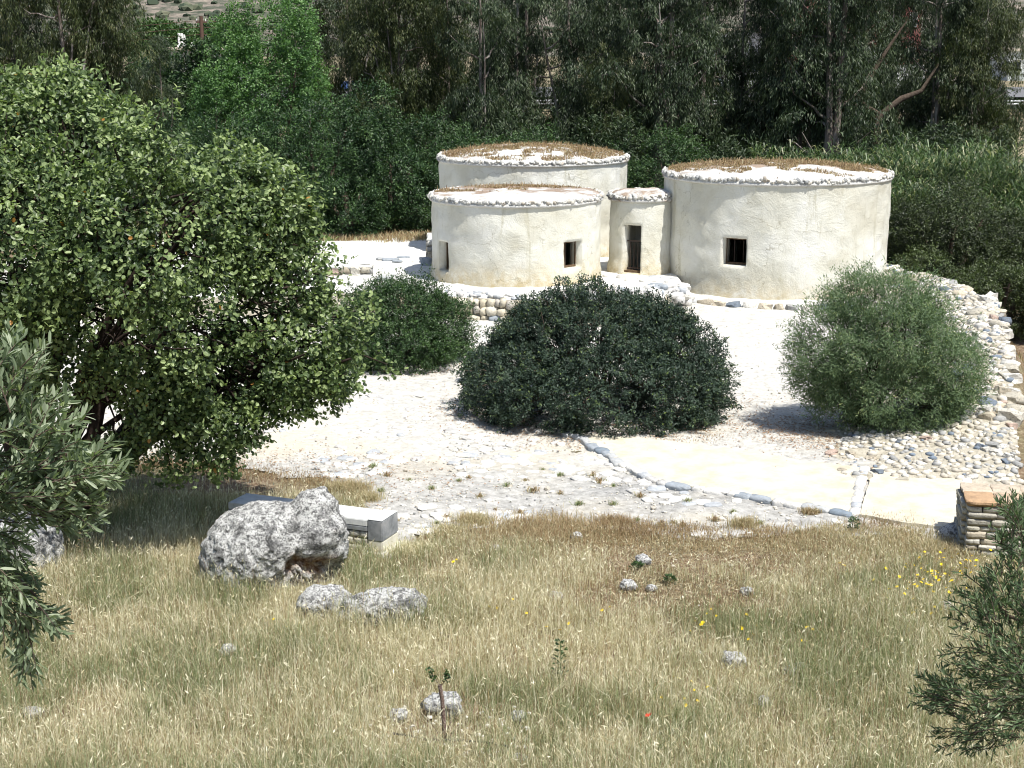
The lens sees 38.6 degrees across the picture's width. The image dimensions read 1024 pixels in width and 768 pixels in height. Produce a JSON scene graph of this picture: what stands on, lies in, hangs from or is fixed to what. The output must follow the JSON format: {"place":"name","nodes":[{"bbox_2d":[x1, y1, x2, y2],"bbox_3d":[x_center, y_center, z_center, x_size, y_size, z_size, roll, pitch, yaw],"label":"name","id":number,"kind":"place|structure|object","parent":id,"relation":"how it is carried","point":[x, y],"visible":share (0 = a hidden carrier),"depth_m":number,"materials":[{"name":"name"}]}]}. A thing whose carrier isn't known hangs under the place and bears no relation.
{"place":"outdoors","nodes":[
{"label":"outdoors","id":0,"kind":"place"},
{"bbox_2d":[0,56,1023,767],"bbox_3d":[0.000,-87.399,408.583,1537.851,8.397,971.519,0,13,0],"label":"ground","id":1,"kind":"structure","parent":0,"point":[264,480],"depth_m":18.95,"materials":[{"name":"beige plant"}]},
{"bbox_2d":[0,0,36,200],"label":"eucalyptus tree","id":2,"kind":"object","parent":1,"relation":"on","point":[3,49],"visible":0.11,"depth_m":58.31,"materials":[{"name":"green plant"}]},
{"bbox_2d":[0,511,63,574],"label":"boulder","id":3,"kind":"object","parent":1,"relation":"on","point":[51,535],"visible":0.24,"depth_m":20.02,"materials":[{"name":"stone"}]},
{"bbox_2d":[0,0,71,234],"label":"eucalyptus tree","id":4,"kind":"object","parent":1,"relation":"on","point":[26,26],"visible":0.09,"depth_m":62.01,"materials":[{"name":"green plant"}]},
{"bbox_2d":[0,318,134,690],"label":"olive tree","id":5,"kind":"object","parent":1,"relation":"on","point":[47,484],"visible":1,"depth_m":5.95,"materials":[{"name":"green plant"}]},
{"bbox_2d":[0,0,151,240],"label":"eucalyptus tree","id":6,"kind":"object","parent":1,"relation":"on","point":[76,35],"visible":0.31,"depth_m":58.43,"materials":[{"name":"green plant"}]},
{"bbox_2d":[61,0,179,210],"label":"eucalyptus tree","id":7,"kind":"object","parent":1,"relation":"on","point":[99,29],"visible":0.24,"depth_m":59.31,"materials":[{"name":"green plant"}]},
{"bbox_2d":[123,53,190,209],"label":"thicket","id":8,"kind":"object","parent":1,"relation":"on","point":[170,68],"visible":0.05,"depth_m":86.13,"materials":[{"name":"green plant"}]},
{"bbox_2d":[130,32,186,196],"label":"eucalyptus tree","id":9,"kind":"object","parent":1,"relation":"on","point":[146,68],"visible":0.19,"depth_m":78.16,"materials":[{"name":"green plant"}]},
{"bbox_2d":[125,15,193,70],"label":"distant tree","id":10,"kind":"object","parent":1,"relation":"on","point":[159,27],"visible":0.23,"depth_m":169.03,"materials":[{"name":"green plant"}]},
{"bbox_2d":[126,101,203,230],"bbox_3d":[-13.175,-8.220,57.593,4.422,5.802,3.311,0,13,0],"label":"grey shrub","id":11,"kind":"object","parent":1,"relation":"on","point":[177,130],"visible":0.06,"depth_m":56.95,"materials":[{"name":"green plant"}]},
{"bbox_2d":[123,35,239,203],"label":"dark tree","id":12,"kind":"object","parent":1,"relation":"on","point":[184,67],"visible":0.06,"depth_m":87.12,"materials":[{"name":"green plant"}]},
{"bbox_2d":[168,18,208,46],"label":"distant tree","id":13,"kind":"object","parent":1,"relation":"on","point":[185,25],"visible":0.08,"depth_m":173.66,"materials":[{"name":"green plant"}]},
{"bbox_2d":[0,47,408,533],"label":"carob tree","id":14,"kind":"object","parent":1,"relation":"on","point":[65,280],"visible":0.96,"depth_m":19.85,"materials":[{"name":"green plant"}]},
{"bbox_2d":[167,22,264,143],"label":"dark tree","id":15,"kind":"object","parent":1,"relation":"on","point":[196,55],"visible":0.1,"depth_m":85.50,"materials":[{"name":"green plant"}]},
{"bbox_2d":[185,54,259,209],"bbox_3d":[-12.122,-9.448,60.183,3.371,8.109,3.381,0,13,0],"label":"poplar tree","id":16,"kind":"object","parent":1,"relation":"on","point":[207,81],"visible":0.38,"depth_m":59.50,"materials":[{"name":"green plant"}]},
{"bbox_2d":[193,11,260,59],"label":"distant tree","id":17,"kind":"object","parent":1,"relation":"on","point":[204,29],"visible":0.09,"depth_m":172.54,"materials":[{"name":"green plant"}]},
{"bbox_2d":[166,99,303,229],"bbox_3d":[-9.917,-7.341,51.679,5.069,5.402,4.638,0,13,0],"label":"dark tree","id":18,"kind":"object","parent":1,"relation":"on","point":[206,136],"visible":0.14,"depth_m":50.96,"materials":[{"name":"green plant"}]},
{"bbox_2d":[199,0,344,188],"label":"poplar tree","id":19,"kind":"object","parent":1,"relation":"on","point":[288,57],"visible":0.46,"depth_m":60.66,"materials":[{"name":"green plant"}]},
{"bbox_2d":[198,486,349,592],"bbox_3d":[-3.239,2.148,19.819,2.087,1.566,1.329,0,13,0],"label":"boulder","id":20,"kind":"object","parent":1,"relation":"on","point":[308,527],"visible":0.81,"depth_m":19.43,"materials":[{"name":"stone"}]},
{"bbox_2d":[221,69,403,230],"bbox_3d":[-7.414,-8.056,52.656,7.037,6.414,5.358,0,13,0],"label":"dark tree","id":21,"kind":"object","parent":1,"relation":"on","point":[351,155],"visible":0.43,"depth_m":51.46,"materials":[{"name":"green plant"}]},
{"bbox_2d":[269,0,356,163],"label":"eucalyptus tree","id":22,"kind":"object","parent":1,"relation":"on","point":[331,8],"visible":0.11,"depth_m":79.43,"materials":[{"name":"green plant"}]},
{"bbox_2d":[228,493,403,557],"bbox_3d":[-2.864,2.079,21.498,2.707,0.575,0.720,5,14,21],"label":"stone bench","id":23,"kind":"object","parent":1,"relation":"on","point":[377,525],"visible":0.17,"depth_m":21.03,"materials":[{"name":"stone"}]},
{"bbox_2d":[295,584,352,618],"bbox_3d":[-2.367,2.819,18.735,0.798,0.491,0.599,0,13,0],"label":"boulder","id":24,"kind":"object","parent":1,"relation":"on","point":[311,598],"visible":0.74,"depth_m":18.54,"materials":[{"name":"stone"}]},
{"bbox_2d":[283,0,404,166],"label":"eucalyptus tree","id":25,"kind":"object","parent":1,"relation":"on","point":[342,84],"visible":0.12,"depth_m":72.67,"materials":[{"name":"green plant"}]},
{"bbox_2d":[305,170,395,239],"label":"dark shrub","id":26,"kind":"object","parent":1,"relation":"on","point":[357,208],"visible":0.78,"depth_m":50.29,"materials":[{"name":"green plant"}]},
{"bbox_2d":[14,237,694,305],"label":"terrace","id":27,"kind":"structure","parent":1,"relation":"on","point":[373,250],"depth_m":41.29,"materials":[{"name":"white paint"}]},
{"bbox_2d":[316,260,373,275],"bbox_3d":[-4.830,-3.252,42.170,1.681,0.536,0.834,-1,13,-6],"label":"wall stub","id":28,"kind":"object","parent":27,"relation":"on","point":[358,267],"depth_m":41.83,"materials":[{"name":"stone"}]},
{"bbox_2d":[426,233,431,257],"bbox_3d":[-2.106,-4.154,44.767,1.042,0.825,1.476,0,13,0],"label":"wall stub","id":29,"kind":"object","parent":27,"relation":"on","point":[429,246],"depth_m":44.13,"materials":[{"name":"stone"}]},
{"bbox_2d":[427,181,604,287],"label":"round house","id":30,"kind":"structure","parent":27,"relation":"on","point":[517,235],"depth_m":39.88,"materials":[{"name":"beige paint"}]},
{"bbox_2d":[436,140,629,256],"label":"round house","id":31,"kind":"structure","parent":27,"relation":"on","point":[604,169],"depth_m":45.13,"materials":[{"name":"beige paint"}]},
{"bbox_2d":[606,187,671,275],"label":"round house","id":32,"kind":"structure","parent":27,"relation":"on","point":[640,228],"depth_m":41.91,"materials":[{"name":"beige paint"}]},
{"bbox_2d":[81,293,671,325],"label":"retaining wall","id":33,"kind":"structure","parent":1,"relation":"on","point":[489,309],"depth_m":38.25,"materials":[{"name":"beige stone"}]},
{"bbox_2d":[337,586,427,624],"bbox_3d":[-1.641,2.816,18.533,1.154,0.502,0.639,0,13,0],"label":"boulder","id":34,"kind":"object","parent":1,"relation":"on","point":[397,594],"visible":0.73,"depth_m":18.33,"materials":[{"name":"stone"}]},
{"bbox_2d":[334,135,439,233],"bbox_3d":[-4.447,-6.837,52.334,4.158,4.076,4.144,5,14,20],"label":"dark tree","id":35,"kind":"object","parent":1,"relation":"on","point":[417,215],"visible":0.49,"depth_m":51.49,"materials":[{"name":"green plant"}]},
{"bbox_2d":[329,0,457,232],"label":"eucalyptus tree","id":36,"kind":"object","parent":1,"relation":"on","point":[413,93],"visible":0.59,"depth_m":67.14,"materials":[{"name":"green plant"}]},
{"bbox_2d":[389,708,407,722],"bbox_3d":[-1.210,3.536,15.552,0.205,0.157,0.206,0,13,0],"label":"rock","id":37,"kind":"object","parent":1,"relation":"on","point":[400,713],"visible":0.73,"depth_m":15.50,"materials":[{"name":"stone"}]},
{"bbox_2d":[319,263,482,376],"bbox_3d":[-2.612,-1.506,33.513,3.864,2.364,3.609,0,13,0],"label":"green bush","id":38,"kind":"object","parent":1,"relation":"on","point":[422,331],"visible":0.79,"depth_m":33.00,"materials":[{"name":"green plant"}]},
{"bbox_2d":[360,1,468,149],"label":"eucalyptus tree","id":39,"kind":"object","parent":1,"relation":"on","point":[409,44],"visible":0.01,"depth_m":76.97,"materials":[{"name":"green plant"}]},
{"bbox_2d":[370,105,470,232],"bbox_3d":[-3.345,-8.372,59.495,4.470,5.912,3.954,11,16,39],"label":"green bush","id":40,"kind":"object","parent":1,"relation":"on","point":[419,124],"visible":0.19,"depth_m":58.76,"materials":[{"name":"green plant"}]},
{"bbox_2d":[420,691,463,717],"bbox_3d":[-0.750,3.444,15.659,0.477,0.292,0.371,0,13,0],"label":"rock","id":41,"kind":"object","parent":1,"relation":"on","point":[434,697],"visible":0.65,"depth_m":15.54,"materials":[{"name":"stone"}]},
{"bbox_2d":[425,666,458,748],"bbox_3d":[-0.683,3.309,14.848,0.393,0.967,0.196,0,13,0],"label":"sapling","id":42,"kind":"object","parent":1,"relation":"on","point":[441,695],"visible":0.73,"depth_m":14.80,"materials":[{"name":"brown plant"}]},
{"bbox_2d":[400,0,496,154],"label":"eucalyptus tree","id":43,"kind":"object","parent":1,"relation":"on","point":[446,78],"visible":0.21,"depth_m":69.31,"materials":[{"name":"green plant"}]},
{"bbox_2d":[408,111,500,231],"bbox_3d":[-1.917,-8.021,57.182,4.377,5.218,3.784,0,13,0],"label":"green bush","id":44,"kind":"object","parent":1,"relation":"on","point":[469,142],"visible":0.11,"depth_m":56.95,"materials":[{"name":"green plant"}]},
{"bbox_2d":[418,0,537,157],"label":"eucalyptus tree","id":45,"kind":"object","parent":1,"relation":"on","point":[476,109],"visible":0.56,"depth_m":65.23,"materials":[{"name":"green plant"}]},
{"bbox_2d":[0,258,989,547],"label":"yard","id":46,"kind":"structure","parent":1,"relation":"on","point":[750,326],"depth_m":26.58,"materials":[{"name":"beige gravel"}]},
{"bbox_2d":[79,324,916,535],"bbox_3d":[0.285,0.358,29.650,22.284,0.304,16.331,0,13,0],"label":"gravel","id":47,"kind":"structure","parent":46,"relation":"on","point":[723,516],"depth_m":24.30,"materials":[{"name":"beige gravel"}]},
{"bbox_2d":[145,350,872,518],"bbox_3d":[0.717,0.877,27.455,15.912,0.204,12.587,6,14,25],"label":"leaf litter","id":48,"kind":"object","parent":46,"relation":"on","point":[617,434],"visible":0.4,"depth_m":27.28,"materials":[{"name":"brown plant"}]},
{"bbox_2d":[446,270,743,438],"bbox_3d":[1.655,-0.769,29.060,5.956,2.953,5.559,0,13,0],"label":"lentisk bush","id":49,"kind":"object","parent":46,"relation":"on","point":[654,328],"visible":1,"depth_m":28.04,"materials":[{"name":"green plant"}]},
{"bbox_2d":[577,432,858,510],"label":"ramp","id":50,"kind":"structure","parent":46,"relation":"on","point":[829,485],"depth_m":24.82,"materials":[{"name":"beige concrete"}]},
{"bbox_2d":[560,431,852,517],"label":"ramp kerb","id":51,"kind":"structure","parent":50,"relation":"on","point":[585,441],"depth_m":23.83,"materials":[{"name":"grey stone"}]},
{"bbox_2d":[690,292,851,310],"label":"stone kerb","id":52,"kind":"structure","parent":46,"relation":"on","point":[744,302],"depth_m":39.91,"materials":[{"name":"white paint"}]},
{"bbox_2d":[34,553,957,760],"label":"loose chips","id":53,"kind":"object","parent":1,"relation":"on","point":[428,717],"visible":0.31,"depth_m":15.32,"materials":[{"name":"grey stone"}]},
{"bbox_2d":[453,0,544,113],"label":"eucalyptus tree","id":54,"kind":"object","parent":1,"relation":"on","point":[500,3],"visible":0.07,"depth_m":79.22,"materials":[{"name":"green plant"}]},
{"bbox_2d":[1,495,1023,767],"bbox_3d":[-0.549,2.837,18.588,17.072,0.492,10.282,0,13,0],"label":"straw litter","id":55,"kind":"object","parent":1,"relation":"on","point":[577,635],"visible":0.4,"depth_m":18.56,"materials":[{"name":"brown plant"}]},
{"bbox_2d":[444,0,587,140],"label":"eucalyptus tree","id":56,"kind":"object","parent":1,"relation":"on","point":[522,60],"visible":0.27,"depth_m":71.14,"materials":[{"name":"green plant"}]},
{"bbox_2d":[462,102,581,144],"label":"thicket","id":57,"kind":"object","parent":1,"relation":"on","point":[511,120],"visible":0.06,"depth_m":62.97,"materials":[{"name":"green plant"}]},
{"bbox_2d":[495,118,564,143],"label":"green bush","id":58,"kind":"object","parent":1,"relation":"on","point":[528,137],"visible":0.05,"depth_m":57.60,"materials":[{"name":"green plant"}]},
{"bbox_2d":[551,638,573,682],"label":"weed","id":59,"kind":"object","parent":1,"relation":"on","point":[557,650],"visible":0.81,"depth_m":16.52,"materials":[{"name":"green plant"}]},
{"bbox_2d":[495,0,634,144],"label":"eucalyptus tree","id":60,"kind":"object","parent":1,"relation":"on","point":[572,97],"visible":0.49,"depth_m":66.39,"materials":[{"name":"green plant"}]},
{"bbox_2d":[134,229,1023,571],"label":"dry grass","id":61,"kind":"structure","parent":1,"relation":"on","point":[562,527],"depth_m":21.84,"materials":[{"name":"beige plant"}]},
{"bbox_2d":[549,0,642,117],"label":"eucalyptus tree","id":62,"kind":"object","parent":1,"relation":"on","point":[586,46],"visible":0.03,"depth_m":78.38,"materials":[{"name":"green plant"}]},
{"bbox_2d":[563,102,650,185],"bbox_3d":[3.740,-8.502,62.868,4.385,7.106,4.831,0,13,0],"label":"thicket","id":63,"kind":"object","parent":1,"relation":"on","point":[603,140],"visible":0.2,"depth_m":62.38,"materials":[{"name":"green plant"}]},
{"bbox_2d":[569,41,651,164],"bbox_3d":[4.174,-10.312,65.251,4.212,9.748,4.147,-3,13,-11],"label":"eucalyptus tree","id":64,"kind":"object","parent":1,"relation":"on","point":[603,98],"visible":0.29,"depth_m":64.29,"materials":[{"name":"green plant"}]},
{"bbox_2d":[573,0,683,151],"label":"eucalyptus tree","id":65,"kind":"object","parent":1,"relation":"on","point":[598,12],"visible":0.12,"depth_m":72.22,"materials":[{"name":"green plant"}]},
{"bbox_2d":[619,579,637,590],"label":"rock","id":66,"kind":"object","parent":1,"relation":"on","point":[625,582],"visible":0.99,"depth_m":19.43,"materials":[{"name":"stone"}]},
{"bbox_2d":[635,553,651,566],"bbox_3d":[1.853,2.474,20.537,0.243,0.183,0.239,0,13,0],"label":"rock","id":67,"kind":"object","parent":1,"relation":"on","point":[645,558],"visible":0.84,"depth_m":20.47,"materials":[{"name":"stone"}]},
{"bbox_2d":[588,0,735,186],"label":"eucalyptus tree","id":68,"kind":"object","parent":1,"relation":"on","point":[660,105],"visible":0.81,"depth_m":63.46,"materials":[{"name":"green plant"}]},
{"bbox_2d":[608,123,724,188],"bbox_3d":[5.995,-6.848,54.856,5.470,5.902,4.223,0,13,0],"label":"leafy shrub","id":69,"kind":"object","parent":1,"relation":"on","point":[646,178],"visible":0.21,"depth_m":54.41,"materials":[{"name":"green plant"}]},
{"bbox_2d":[631,0,714,172],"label":"eucalyptus tree","id":70,"kind":"object","parent":1,"relation":"on","point":[674,52],"visible":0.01,"depth_m":81.58,"materials":[{"name":"green plant"}]},
{"bbox_2d":[639,0,761,168],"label":"eucalyptus tree","id":71,"kind":"object","parent":1,"relation":"on","point":[729,10],"visible":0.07,"depth_m":71.99,"materials":[{"name":"green plant"}]},
{"bbox_2d":[673,0,792,161],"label":"eucalyptus tree","id":72,"kind":"object","parent":1,"relation":"on","point":[741,68],"visible":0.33,"depth_m":67.76,"materials":[{"name":"green plant"}]},
{"bbox_2d":[721,650,746,667],"bbox_3d":[2.583,3.207,16.993,0.300,0.200,0.296,0,13,0],"label":"rock","id":73,"kind":"object","parent":1,"relation":"on","point":[730,657],"visible":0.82,"depth_m":16.91,"materials":[{"name":"stone"}]},
{"bbox_2d":[701,127,789,160],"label":"thicket","id":74,"kind":"object","parent":1,"relation":"on","point":[729,150],"visible":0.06,"depth_m":62.87,"materials":[{"name":"green plant"}]},
{"bbox_2d":[708,0,811,155],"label":"eucalyptus tree","id":75,"kind":"object","parent":1,"relation":"on","point":[804,131],"visible":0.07,"depth_m":75.89,"materials":[{"name":"green plant"}]},
{"bbox_2d":[661,155,894,299],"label":"round house","id":76,"kind":"structure","parent":1,"relation":"on","point":[775,229],"depth_m":40.16,"materials":[{"name":"beige paint"}]},
{"bbox_2d":[726,0,871,158],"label":"eucalyptus tree","id":77,"kind":"object","parent":1,"relation":"on","point":[753,131],"visible":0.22,"depth_m":66.23,"materials":[{"name":"green plant"}]},
{"bbox_2d":[755,0,903,165],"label":"eucalyptus tree","id":78,"kind":"object","parent":1,"relation":"on","point":[830,46],"visible":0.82,"depth_m":63.15,"materials":[{"name":"green plant"}]},
{"bbox_2d":[849,466,869,515],"bbox_3d":[5.631,1.735,23.721,0.223,0.156,2.742,4,13,16],"label":"edging","id":79,"kind":"object","parent":1,"relation":"on","point":[857,497],"visible":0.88,"depth_m":23.43,"materials":[{"name":"grey stone"}]},
{"bbox_2d":[843,8,905,125],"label":"eucalyptus tree","id":80,"kind":"object","parent":1,"relation":"on","point":[881,22],"visible":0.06,"depth_m":78.87,"materials":[{"name":"green plant"}]},
{"bbox_2d":[822,0,927,164],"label":"eucalyptus tree","id":81,"kind":"object","parent":1,"relation":"on","point":[885,34],"visible":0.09,"depth_m":73.45,"materials":[{"name":"green plant"}]},
{"bbox_2d":[744,131,1023,270],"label":"reeds","id":82,"kind":"object","parent":1,"relation":"on","point":[907,169],"visible":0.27,"depth_m":52.64,"materials":[{"name":"green plant"}]},
{"bbox_2d":[772,255,1001,435],"bbox_3d":[7.030,-0.700,27.414,4.348,3.510,3.438,0,13,0],"label":"feathery bush","id":83,"kind":"object","parent":1,"relation":"on","point":[841,373],"visible":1,"depth_m":26.76,"materials":[{"name":"green plant"}]},
{"bbox_2d":[857,21,939,146],"bbox_3d":[17.001,-10.797,65.064,3.389,10.438,1.045,0,13,0],"label":"leaning tree","id":84,"kind":"object","parent":1,"relation":"on","point":[898,100],"visible":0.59,"depth_m":64.32,"materials":[{"name":"brown plant"}]},
{"bbox_2d":[868,0,930,160],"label":"eucalyptus tree","id":85,"kind":"object","parent":1,"relation":"on","point":[904,72],"visible":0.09,"depth_m":81.33,"materials":[{"name":"green plant"}]},
{"bbox_2d":[847,115,971,164],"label":"thicket","id":86,"kind":"object","parent":1,"relation":"on","point":[886,140],"visible":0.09,"depth_m":62.23,"materials":[{"name":"green plant"}]},
{"bbox_2d":[822,263,1023,484],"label":"rubble bank","id":87,"kind":"structure","parent":1,"relation":"on","point":[981,446],"depth_m":26.58,"materials":[{"name":"stone"}]},
{"bbox_2d":[890,242,969,282],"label":"dark shrub","id":88,"kind":"object","parent":1,"relation":"on","point":[916,258],"visible":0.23,"depth_m":43.32,"materials":[{"name":"green plant"}]},
{"bbox_2d":[874,0,994,161],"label":"eucalyptus tree","id":89,"kind":"object","parent":1,"relation":"on","point":[955,11],"visible":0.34,"depth_m":65.18,"materials":[{"name":"green plant"}]},
{"bbox_2d":[937,522,957,538],"bbox_3d":[6.580,2.199,21.612,0.601,0.325,0.463,0,13,0],"label":"rock","id":90,"kind":"object","parent":1,"relation":"on","point":[949,529],"visible":0.43,"depth_m":21.49,"materials":[{"name":"stone"}]},
{"bbox_2d":[889,0,1009,136],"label":"eucalyptus tree","id":91,"kind":"object","parent":1,"relation":"on","point":[932,16],"visible":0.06,"depth_m":79.83,"materials":[{"name":"green plant"}]},
{"bbox_2d":[887,173,1023,310],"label":"dark shrub","id":92,"kind":"object","parent":1,"relation":"on","point":[915,219],"visible":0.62,"depth_m":45.68,"materials":[{"name":"green plant"}]},
{"bbox_2d":[897,81,1023,167],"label":"thicket","id":93,"kind":"object","parent":1,"relation":"on","point":[1006,111],"visible":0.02,"depth_m":82.06,"materials":[{"name":"green plant"}]},
{"bbox_2d":[904,0,1023,159],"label":"eucalyptus tree","id":94,"kind":"object","parent":1,"relation":"on","point":[925,77],"visible":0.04,"depth_m":69.14,"materials":[{"name":"green plant"}]},
{"bbox_2d":[907,487,1023,761],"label":"olive tree","id":95,"kind":"object","parent":1,"relation":"on","point":[993,604],"visible":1,"depth_m":8.39,"materials":[{"name":"green plant"}]},
{"bbox_2d":[925,117,1023,183],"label":"thicket","id":96,"kind":"object","parent":1,"relation":"on","point":[994,137],"visible":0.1,"depth_m":62.11,"materials":[{"name":"green plant"}]},
{"bbox_2d":[932,0,1023,162],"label":"eucalyptus tree","id":97,"kind":"object","parent":1,"relation":"on","point":[990,107],"visible":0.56,"depth_m":63.53,"materials":[{"name":"green plant"}]},
{"bbox_2d":[947,252,1023,341],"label":"dark shrub","id":98,"kind":"object","parent":1,"relation":"on","point":[983,284],"visible":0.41,"depth_m":42.59,"materials":[{"name":"green plant"}]},
{"bbox_2d":[954,482,1023,557],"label":"flagstone wall","id":99,"kind":"structure","parent":1,"relation":"on","point":[973,517],"depth_m":20.77,"materials":[{"name":"beige stone"}]},
{"bbox_2d":[966,210,1023,305],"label":"dark shrub","id":100,"kind":"object","parent":1,"relation":"on","point":[1021,256],"visible":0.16,"depth_m":46.37,"materials":[{"name":"green plant"}]},
{"bbox_2d":[988,48,1023,80],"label":"white shed","id":101,"kind":"structure","parent":1,"relation":"on","point":[1006,78],"depth_m":146.85,"materials":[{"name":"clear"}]},
{"bbox_2d":[7,0,1023,56],"bbox_3d":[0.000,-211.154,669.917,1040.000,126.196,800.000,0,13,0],"label":"hills","id":102,"kind":"structure","parent":0,"point":[174,10],"depth_m":431.05,"materials":[{"name":"grey stone"}]},
{"bbox_2d":[1,0,728,56],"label":"hillside scrub","id":103,"kind":"object","parent":102,"relation":"on","point":[185,6],"visible":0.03,"depth_m":427.04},
{"bbox_2d":[209,87,1023,96],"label":"road","id":104,"kind":"structure","parent":0,"point":[1019,94],"depth_m":115.44,"materials":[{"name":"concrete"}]},
{"bbox_2d":[859,468,962,527],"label":"path","id":105,"kind":"structure","parent":0,"point":[928,499],"depth_m":23.07,"materials":[{"name":"beige concrete"}]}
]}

